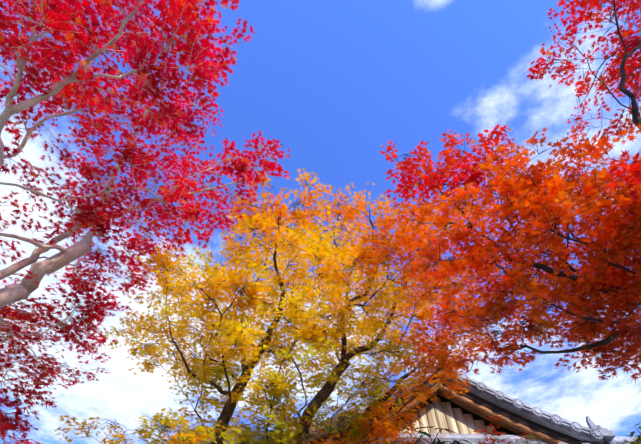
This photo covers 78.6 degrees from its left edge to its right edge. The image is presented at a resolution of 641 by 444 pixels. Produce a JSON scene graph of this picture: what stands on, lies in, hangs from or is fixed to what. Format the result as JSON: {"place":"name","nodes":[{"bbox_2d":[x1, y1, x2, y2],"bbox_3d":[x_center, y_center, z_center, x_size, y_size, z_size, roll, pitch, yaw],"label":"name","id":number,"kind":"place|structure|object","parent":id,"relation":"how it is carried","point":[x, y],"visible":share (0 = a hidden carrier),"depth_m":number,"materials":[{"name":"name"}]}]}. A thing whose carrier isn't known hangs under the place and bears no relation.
{"place":"outdoors","nodes":[
{"label":"outdoors","id":0,"kind":"place"},
{"bbox_2d":[0,0,290,443],"bbox_3d":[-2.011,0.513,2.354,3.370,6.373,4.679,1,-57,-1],"label":"maple","id":1,"kind":"object","parent":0,"point":[129,46],"depth_m":3.07,"materials":[{"name":"red plant"}]},
{"bbox_2d":[0,0,640,443],"label":"sky","id":2,"kind":"structure","parent":0,"point":[333,81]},
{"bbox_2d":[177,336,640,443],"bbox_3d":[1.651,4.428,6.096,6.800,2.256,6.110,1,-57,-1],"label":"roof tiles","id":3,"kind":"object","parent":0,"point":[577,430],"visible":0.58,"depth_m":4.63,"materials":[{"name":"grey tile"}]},
{"bbox_2d":[310,373,586,443],"bbox_3d":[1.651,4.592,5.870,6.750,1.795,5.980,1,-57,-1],"label":"roof eaves","id":4,"kind":"object","parent":3,"relation":"attached to","point":[523,420],"visible":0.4,"depth_m":4.87,"materials":[{"name":"brown wood"}]},
{"bbox_2d":[398,398,505,433],"bbox_3d":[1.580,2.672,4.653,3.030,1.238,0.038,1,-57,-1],"label":"gable planks","id":5,"kind":"object","parent":3,"relation":"attached to","point":[458,421],"visible":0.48,"depth_m":4.90,"materials":[{"name":"brown wood"}]},
{"bbox_2d":[342,380,567,443],"bbox_3d":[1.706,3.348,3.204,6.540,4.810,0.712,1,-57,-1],"label":"roof beams","id":6,"kind":"structure","parent":3,"relation":"attached to","point":[508,424],"depth_m":4.85,"materials":[{"name":"brown wood"}]},
{"bbox_2d":[390,426,472,443],"bbox_3d":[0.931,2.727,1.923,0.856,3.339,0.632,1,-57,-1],"label":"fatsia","id":7,"kind":"object","parent":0,"point":[434,442],"depth_m":3.18,"materials":[{"name":"plant"}]},
{"bbox_2d":[472,417,536,443],"bbox_3d":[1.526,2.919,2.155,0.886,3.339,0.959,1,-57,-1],"label":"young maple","id":8,"kind":"object","parent":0,"point":[490,438],"depth_m":3.29,"materials":[{"name":"red plant"}]},
{"bbox_2d":[380,0,640,384],"bbox_3d":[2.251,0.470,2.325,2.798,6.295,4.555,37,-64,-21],"label":"orange maple","id":9,"kind":"object","parent":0,"point":[632,193],"depth_m":2.97,"materials":[{"name":"orange plant"}]},
{"bbox_2d":[517,423,640,443],"bbox_3d":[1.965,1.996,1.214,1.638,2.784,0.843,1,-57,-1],"label":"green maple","id":10,"kind":"object","parent":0,"point":[636,438],"depth_m":2.18,"materials":[{"name":"green plant"}]},
{"label":"ground","id":11,"kind":"structure","parent":0,"visible":0},
{"bbox_2d":[52,169,499,443],"bbox_3d":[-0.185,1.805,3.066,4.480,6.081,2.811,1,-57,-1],"label":"gold maple","id":12,"kind":"object","parent":11,"relation":"on","point":[292,300],"depth_m":3.83,"materials":[{"name":"yellow plant"}]}
]}

